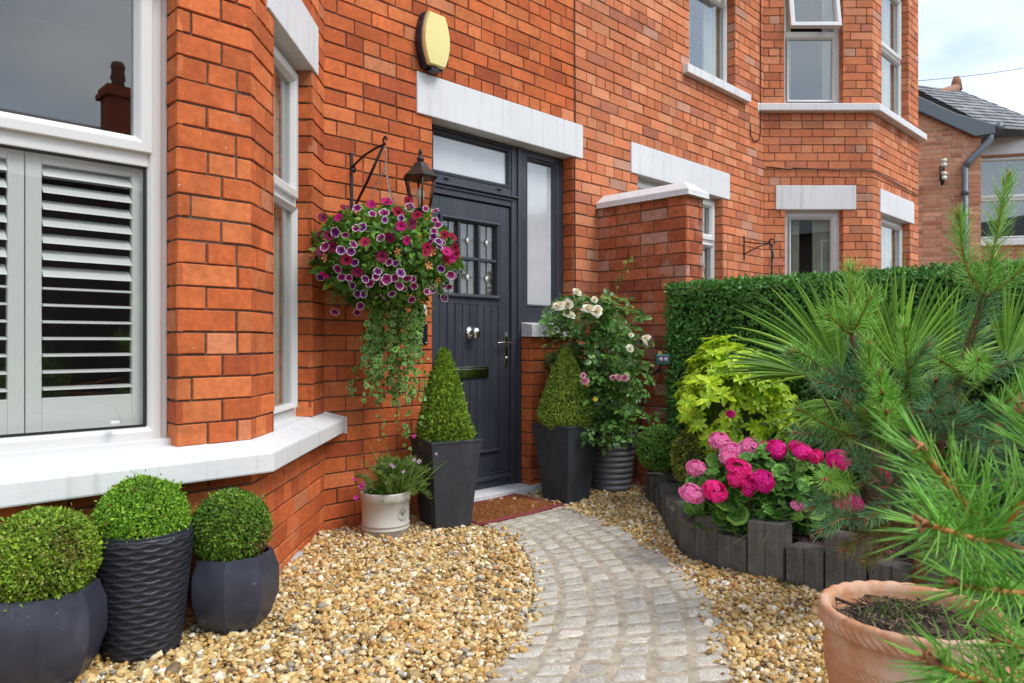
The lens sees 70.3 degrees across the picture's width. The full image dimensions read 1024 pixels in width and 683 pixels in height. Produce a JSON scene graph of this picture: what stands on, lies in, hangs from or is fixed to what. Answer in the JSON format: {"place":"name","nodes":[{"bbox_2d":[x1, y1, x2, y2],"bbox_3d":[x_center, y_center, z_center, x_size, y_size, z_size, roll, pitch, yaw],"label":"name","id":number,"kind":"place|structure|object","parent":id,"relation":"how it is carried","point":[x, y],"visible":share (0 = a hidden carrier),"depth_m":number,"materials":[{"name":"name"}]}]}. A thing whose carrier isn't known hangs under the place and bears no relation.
{"place":"outdoors","nodes":[
{"label":"outdoors","id":0,"kind":"place"},
{"bbox_2d":[100,490,822,682],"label":"yard subsoil","id":1,"kind":"structure","parent":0,"point":[424,653],"depth_m":2.56,"materials":[{"name":"brown soil"}]},
{"bbox_2d":[659,515,802,592],"bbox_3d":[1.024,1.028,3.698,0.296,0.024,1.441,0,0,-12],"label":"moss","id":2,"kind":"object","parent":1,"relation":"on","point":[791,583],"visible":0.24,"depth_m":3.11,"materials":[{"name":"plant"}]},
{"bbox_2d":[661,258,1023,513],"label":"hedge","id":3,"kind":"object","parent":1,"relation":"on","point":[703,310],"visible":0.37,"depth_m":4.47,"materials":[{"name":"green plant"}]},
{"bbox_2d":[848,361,1023,682],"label":"pine tree","id":4,"kind":"object","parent":1,"relation":"on","point":[980,526],"visible":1,"depth_m":0.88,"materials":[{"name":"green plant"}]},
{"bbox_2d":[74,480,1023,682],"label":"gravel","id":5,"kind":"structure","parent":0,"point":[324,565],"depth_m":2.69,"materials":[{"name":"beige gravel"}]},
{"bbox_2d":[0,577,107,682],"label":"octagonal pot","id":6,"kind":"object","parent":5,"relation":"on","point":[54,640],"visible":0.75,"depth_m":2.05,"materials":[{"name":"ceramic"}]},
{"bbox_2d":[0,502,107,611],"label":"box ball","id":7,"kind":"object","parent":6,"relation":"in","point":[47,552],"visible":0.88,"depth_m":2.07,"materials":[{"name":"green plant"}]},
{"bbox_2d":[91,522,193,665],"bbox_3d":[-1.206,0.807,2.371,0.311,0.405,0.311,0,0,-45],"label":"rippled pot","id":8,"kind":"object","parent":5,"relation":"on","point":[145,583],"visible":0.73,"depth_m":2.26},
{"bbox_2d":[87,469,192,542],"bbox_3d":[-1.202,0.536,2.373,0.320,0.236,0.316,0,0,-45],"label":"box ball","id":9,"kind":"object","parent":8,"relation":"in","point":[138,506],"visible":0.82,"depth_m":2.29,"materials":[{"name":"green plant"}]},
{"bbox_2d":[187,545,278,634],"bbox_3d":[-0.987,0.874,2.570,0.292,0.272,0.292,0,0,-34],"label":"octagonal pot","id":10,"kind":"object","parent":5,"relation":"on","point":[226,598],"visible":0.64,"depth_m":2.45,"materials":[{"name":"ceramic"}]},
{"bbox_2d":[190,484,273,561],"bbox_3d":[-0.993,0.655,2.569,0.315,0.306,0.304,0,0,-45],"label":"box ball","id":11,"kind":"object","parent":10,"relation":"in","point":[231,524],"visible":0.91,"depth_m":2.48,"materials":[{"name":"green plant"}]},
{"bbox_2d":[291,551,302,561],"bbox_3d":[-1.016,1.006,3.382,0.081,0.049,0.165,0,0,17],"label":"stone","id":12,"kind":"object","parent":5,"relation":"on","point":[298,553],"visible":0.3,"depth_m":3.38,"materials":[{"name":"white stone"}]},
{"bbox_2d":[360,488,410,539],"bbox_3d":[-0.679,0.916,3.905,0.268,0.243,0.268,0,0,-45],"label":"crock pot","id":13,"kind":"object","parent":5,"relation":"on","point":[387,517],"visible":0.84,"depth_m":3.79,"materials":[{"name":"ceramic"}]},
{"bbox_2d":[351,434,446,504],"bbox_3d":[-0.610,0.660,3.917,0.538,0.394,0.575,0,0,7],"label":"bedding plant","id":14,"kind":"object","parent":13,"relation":"in","point":[391,477],"visible":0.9,"depth_m":3.87,"materials":[{"name":"green plant"}]},
{"bbox_2d":[409,436,481,528],"bbox_3d":[-0.379,0.797,4.138,0.312,0.505,0.312,0,0,-31],"label":"square planter","id":15,"kind":"object","parent":5,"relation":"on","point":[451,487],"visible":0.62,"depth_m":4.03,"materials":[{"name":"plastic"}]},
{"bbox_2d":[415,347,477,446],"bbox_3d":[-0.392,0.312,4.142,0.325,0.575,0.387,0,0,-45],"label":"topiary cone","id":16,"kind":"object","parent":15,"relation":"in","point":[445,413],"visible":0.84,"depth_m":4.04,"materials":[{"name":"green plant"}]},
{"bbox_2d":[471,493,563,526],"bbox_3d":[-0.076,1.026,4.479,0.709,0.030,0.444,0,0,-45],"label":"doormat","id":17,"kind":"object","parent":5,"relation":"on","point":[520,505],"visible":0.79,"depth_m":4.47,"materials":[{"name":"brown fabric"}]},
{"bbox_2d":[532,422,598,503],"bbox_3d":[0.358,0.794,4.821,0.324,0.512,0.324,0,0,-45],"label":"square planter","id":18,"kind":"object","parent":5,"relation":"on","point":[565,458],"visible":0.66,"depth_m":4.72,"materials":[{"name":"plastic"}]},
{"bbox_2d":[536,347,596,429],"bbox_3d":[0.359,0.298,4.821,0.409,0.542,0.401,0,0,-45],"label":"topiary cone","id":19,"kind":"object","parent":18,"relation":"in","point":[565,394],"visible":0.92,"depth_m":4.72,"materials":[{"name":"green plant"}]},
{"bbox_2d":[592,430,636,493],"bbox_3d":[0.707,0.845,5.149,0.356,0.410,0.356,0,0,-45],"label":"ridged pot","id":20,"kind":"object","parent":5,"relation":"on","point":[612,469],"visible":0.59,"depth_m":5.02,"materials":[{"name":"grey plastic"}]},
{"bbox_2d":[538,255,660,456],"bbox_3d":[0.586,0.096,4.932,0.844,1.370,0.811,0,0,7],"label":"rose bush","id":21,"kind":"object","parent":20,"relation":"in","point":[602,313],"visible":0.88,"depth_m":4.74,"materials":[{"name":"green plant"}]},
{"bbox_2d":[634,349,668,478],"bbox_3d":[0.967,0.500,5.028,0.237,0.901,0.076,0,0,7],"label":"garden ornament","id":22,"kind":"object","parent":5,"relation":"on","point":[660,358],"visible":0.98,"depth_m":5.01,"materials":[{"name":"grey paint"}]},
{"bbox_2d":[639,516,891,607],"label":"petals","id":23,"kind":"object","parent":5,"relation":"on","point":[730,570],"visible":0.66,"depth_m":3.16,"materials":[{"name":"pink plant"}]},
{"bbox_2d":[817,580,1016,682],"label":"terracotta pot","id":24,"kind":"object","parent":5,"relation":"on","point":[852,615],"visible":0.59,"depth_m":1.80,"materials":[{"name":"ceramic"}]},
{"bbox_2d":[483,506,735,682],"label":"path","id":25,"kind":"structure","parent":0,"point":[613,610],"depth_m":2.75,"materials":[{"name":"stone"}]},
{"bbox_2d":[647,469,1023,571],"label":"soil","id":26,"kind":"structure","parent":0,"point":[669,476],"depth_m":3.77,"materials":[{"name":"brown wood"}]},
{"bbox_2d":[633,420,676,471],"bbox_3d":[0.931,0.664,4.620,0.307,0.334,0.310,0,0,-45],"label":"box ball","id":27,"kind":"object","parent":26,"relation":"on","point":[653,446],"visible":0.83,"depth_m":4.54,"materials":[{"name":"green plant"}]},
{"bbox_2d":[669,427,712,484],"bbox_3d":[1.055,0.668,4.202,0.307,0.381,0.288,0,0,-45],"label":"box ball","id":28,"kind":"object","parent":26,"relation":"on","point":[680,452],"visible":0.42,"depth_m":4.14,"materials":[{"name":"green plant"}]},
{"bbox_2d":[671,334,799,464],"bbox_3d":[1.263,0.439,4.107,0.704,0.967,0.814,0,0,9],"label":"golden shrub","id":29,"kind":"object","parent":26,"relation":"on","point":[747,401],"visible":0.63,"depth_m":3.93,"materials":[{"name":"green plant"}]},
{"bbox_2d":[678,410,1003,553],"bbox_3d":[1.409,0.625,3.313,1.283,0.606,0.727,0,0,16],"label":"geranium","id":30,"kind":"object","parent":26,"relation":"on","point":[760,479],"visible":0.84,"depth_m":3.29,"materials":[{"name":"pink plant"}]},
{"bbox_2d":[672,413,1023,544],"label":"ground cover","id":31,"kind":"object","parent":26,"relation":"on","point":[813,447],"visible":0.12,"depth_m":3.57,"materials":[{"name":"green plant"}]},
{"bbox_2d":[724,256,1023,542],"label":"fan palm","id":32,"kind":"object","parent":26,"relation":"on","point":[766,366],"visible":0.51,"depth_m":3.41,"materials":[{"name":"green plant"}]},
{"bbox_2d":[775,160,1023,583],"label":"pine tree","id":33,"kind":"object","parent":26,"relation":"on","point":[937,413],"visible":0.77,"depth_m":2.54,"materials":[{"name":"green plant"}]},
{"bbox_2d":[918,76,1023,276],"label":"brick house","id":34,"kind":"structure","parent":0,"point":[976,142],"depth_m":12.70,"materials":[{"name":"red brick"}]},
{"bbox_2d":[939,158,946,184],"bbox_3d":[7.431,-2.934,12.560,0.120,0.472,0.213,0,0,14],"label":"insulator","id":35,"kind":"object","parent":34,"relation":"attached to","point":[943,173],"visible":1,"depth_m":12.48,"materials":[{"name":"ceramic"}]},
{"bbox_2d":[918,68,1022,80],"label":"overhead wire","id":36,"kind":"object","parent":34,"relation":"on","point":[969,75],"visible":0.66,"depth_m":16.00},
{"bbox_2d":[981,155,1023,239],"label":"window","id":37,"kind":"structure","parent":34,"relation":"in","point":[989,165],"depth_m":13.85,"materials":[{"name":"grey glass"}]},
{"bbox_2d":[918,0,1023,114],"label":"sky","id":38,"kind":"structure","parent":0,"point":[959,38],"materials":[{"name":"white"}]},
{"bbox_3d":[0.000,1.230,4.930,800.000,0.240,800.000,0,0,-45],"label":"ground","id":39,"kind":"structure","parent":0,"visible":0},
{"bbox_2d":[0,0,582,616],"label":"brick house","id":40,"kind":"structure","parent":39,"relation":"on","point":[174,178],"depth_m":3.11,"materials":[{"name":"red brick"}]},
{"bbox_2d":[0,0,170,460],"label":"window","id":41,"kind":"structure","parent":40,"relation":"in","point":[83,84],"depth_m":2.65,"materials":[{"name":"white plastic"}]},
{"bbox_2d":[167,37,297,425],"bbox_3d":[-1.275,-0.499,3.379,0.418,1.752,0.588,0,0,0],"label":"window","id":42,"kind":"structure","parent":40,"relation":"in","point":[285,75],"depth_m":3.60,"materials":[{"name":"white plastic"}]},
{"bbox_2d":[350,136,387,211],"bbox_3d":[-0.771,-0.845,3.917,0.018,0.470,0.342,0,0,-45],"label":"hanging bracket","id":43,"kind":"object","parent":40,"relation":"attached to","point":[352,166],"visible":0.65,"depth_m":3.96,"materials":[{"name":"black metal"}]},
{"bbox_2d":[308,145,466,449],"bbox_3d":[-0.641,-0.222,3.801,0.899,1.624,0.741,0,0,-45],"label":"hanging basket","id":44,"kind":"object","parent":43,"relation":"hanging from","point":[393,266],"visible":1,"depth_m":3.68,"materials":[{"name":"metal"}]},
{"bbox_2d":[403,148,437,216],"bbox_3d":[-0.558,-0.826,4.165,0.214,0.552,0.293,0,0,-45],"label":"wall lantern","id":45,"kind":"object","parent":40,"relation":"attached to","point":[420,170],"depth_m":4.10,"materials":[{"name":"brown metal"}]},
{"bbox_2d":[416,321,427,344],"bbox_3d":[-0.547,-0.055,4.372,0.097,0.140,0.014,0,0,-45],"label":"wall plate","id":46,"kind":"object","parent":40,"relation":"attached to","point":[424,338],"depth_m":4.39,"materials":[{"name":"black metal"}]},
{"bbox_2d":[415,11,449,73],"bbox_3d":[-0.474,-1.803,4.388,0.215,0.352,0.096,0,0,-45],"label":"alarm box","id":47,"kind":"object","parent":40,"relation":"attached to","point":[432,41],"visible":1,"depth_m":4.34,"materials":[{"name":"yellow plastic"}]},
{"bbox_2d":[431,194,511,489],"bbox_3d":[-0.255,0.026,4.817,0.703,1.923,0.129,0,0,-45],"label":"front door","id":48,"kind":"structure","parent":40,"relation":"in","point":[473,323],"depth_m":4.90,"materials":[{"name":"grey paint"}]},
{"bbox_2d":[596,182,708,485],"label":"garden wall","id":49,"kind":"structure","parent":39,"relation":"on","point":[656,233],"depth_m":5.25,"materials":[{"name":"brick"}]},
{"bbox_2d":[645,472,665,501],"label":"timber post","id":50,"kind":"object","parent":39,"relation":"on","point":[652,478],"visible":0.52,"depth_m":4.74,"materials":[{"name":"grey wood"}]},
{"bbox_2d":[653,485,657,507],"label":"timber post","id":51,"kind":"object","parent":39,"relation":"on","point":[655,494],"visible":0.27,"depth_m":4.57,"materials":[{"name":"grey wood"}]},
{"bbox_2d":[660,495,663,520],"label":"timber post","id":52,"kind":"object","parent":39,"relation":"on","point":[662,505],"visible":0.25,"depth_m":4.25,"materials":[{"name":"grey wood"}]},
{"bbox_2d":[658,482,677,511],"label":"timber post","id":53,"kind":"object","parent":39,"relation":"on","point":[667,488],"visible":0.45,"depth_m":4.43,"materials":[{"name":"grey wood"}]},
{"bbox_2d":[667,505,673,539],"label":"timber post","id":54,"kind":"object","parent":39,"relation":"on","point":[670,518],"visible":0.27,"depth_m":3.89,"materials":[{"name":"grey wood"}]},
{"bbox_2d":[664,493,683,528],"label":"timber post","id":55,"kind":"object","parent":39,"relation":"on","point":[669,499],"visible":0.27,"depth_m":4.06,"materials":[{"name":"grey wood"}]},
{"bbox_2d":[674,501,694,550],"bbox_3d":[0.910,0.985,3.779,0.105,0.289,0.157,0,0,3],"label":"timber post","id":56,"kind":"object","parent":39,"relation":"on","point":[679,513],"visible":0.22,"depth_m":3.77,"materials":[{"name":"grey wood"}]},
{"bbox_2d":[680,517,695,559],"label":"timber post","id":57,"kind":"object","parent":39,"relation":"on","point":[687,541],"visible":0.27,"depth_m":3.62,"materials":[{"name":"grey wood"}]},
{"bbox_2d":[492,0,926,476],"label":"brick house","id":58,"kind":"structure","parent":39,"relation":"on","point":[667,92],"depth_m":7.45,"materials":[{"name":"red brick"},{"name":"slate"},{"name":"cloth"}]},
{"bbox_2d":[574,0,575,322],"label":"cable","id":59,"kind":"object","parent":58,"relation":"attached to","point":[575,141],"visible":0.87,"depth_m":5.38,"materials":[{"name":"plastic"}]},
{"bbox_2d":[637,179,714,288],"bbox_3d":[1.434,-0.538,6.542,1.388,1.672,0.131,0,0,-45],"label":"window","id":60,"kind":"structure","parent":58,"relation":"in","point":[708,208],"depth_m":6.95,"materials":[{"name":"white plastic"}]},
{"bbox_2d":[689,0,726,81],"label":"window","id":61,"kind":"structure","parent":58,"relation":"in","point":[707,18],"depth_m":7.13,"materials":[{"name":"grey glass"}]},
{"bbox_2d":[750,0,760,141],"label":"cable","id":62,"kind":"object","parent":58,"relation":"attached to","point":[760,78],"visible":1,"depth_m":7.46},
{"bbox_2d":[743,236,775,275],"bbox_3d":[2.460,-0.784,7.117,0.170,0.547,0.361,0,0,-29],"label":"hanging bracket","id":63,"kind":"object","parent":58,"relation":"attached to","point":[772,250],"visible":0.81,"depth_m":7.05,"materials":[{"name":"black metal"}]},
{"bbox_2d":[785,211,838,285],"bbox_3d":[3.131,-0.499,7.858,0.602,1.752,0.518,0,0,0],"label":"window","id":64,"kind":"structure","parent":58,"relation":"in","point":[811,237],"depth_m":7.69,"materials":[{"name":"white plastic"}]},
{"bbox_2d":[784,0,841,102],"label":"window","id":65,"kind":"structure","parent":58,"relation":"in","point":[811,27],"depth_m":7.70,"materials":[{"name":"grey glass"}]},
{"bbox_2d":[766,166,919,195],"bbox_3d":[3.826,-1.770,7.838,2.434,0.100,0.500,0,0,-26],"label":"cable","id":66,"kind":"object","parent":58,"relation":"attached to","point":[846,170],"visible":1,"depth_m":7.52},
{"bbox_2d":[881,0,900,116],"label":"window","id":67,"kind":"structure","parent":58,"relation":"in","point":[891,9],"depth_m":8.34,"materials":[{"name":"white plastic"}]},
{"bbox_2d":[881,217,901,278],"bbox_3d":[4.164,-0.499,8.142,0.952,1.752,0.131,0,0,-45],"label":"window","id":68,"kind":"structure","parent":58,"relation":"in","point":[891,231],"depth_m":8.34,"materials":[{"name":"white plastic"}]},
{"bbox_2d":[696,511,726,568],"bbox_3d":[0.974,0.976,3.494,0.105,0.308,0.151,0,0,-25],"label":"timber post","id":69,"kind":"object","parent":39,"relation":"on","point":[706,549],"visible":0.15,"depth_m":3.46,"materials":[{"name":"grey wood"}]},
{"bbox_2d":[718,531,747,574],"bbox_3d":[1.046,1.009,3.361,0.105,0.243,0.156,0,0,-35],"label":"timber post","id":70,"kind":"object","parent":39,"relation":"on","point":[734,556],"visible":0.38,"depth_m":3.33,"materials":[{"name":"grey wood"}]},
{"bbox_2d":[748,516,791,582],"bbox_3d":[1.150,0.961,3.243,0.110,0.338,0.163,0,0,-45],"label":"timber post","id":71,"kind":"object","parent":39,"relation":"on","point":[768,559],"visible":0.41,"depth_m":3.20,"materials":[{"name":"grey wood"}]},
{"bbox_2d":[786,542,824,591],"bbox_3d":[1.280,1.003,3.130,0.110,0.255,0.164,0,0,-45],"label":"timber post","id":72,"kind":"object","parent":39,"relation":"on","point":[805,563],"visible":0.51,"depth_m":3.09,"materials":[{"name":"grey wood"}]},
{"bbox_2d":[825,529,873,588],"bbox_3d":[1.400,0.963,3.017,0.161,0.334,0.105,0,0,42],"label":"timber post","id":73,"kind":"object","parent":39,"relation":"on","point":[838,571],"visible":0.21,"depth_m":2.99,"materials":[{"name":"grey wood"}]},
{"bbox_2d":[869,558,912,582],"bbox_3d":[1.523,1.004,2.912,0.161,0.251,0.105,0,0,32],"label":"timber post","id":74,"kind":"object","parent":39,"relation":"on","point":[893,570],"visible":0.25,"depth_m":2.88,"materials":[{"name":"grey wood"}]},
{"bbox_2d":[926,550,964,594],"bbox_3d":[1.660,0.969,2.815,0.161,0.323,0.105,0,0,30],"label":"timber post","id":75,"kind":"object","parent":39,"relation":"on","point":[931,575],"visible":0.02,"depth_m":2.78,"materials":[{"name":"grey wood"}]}
]}

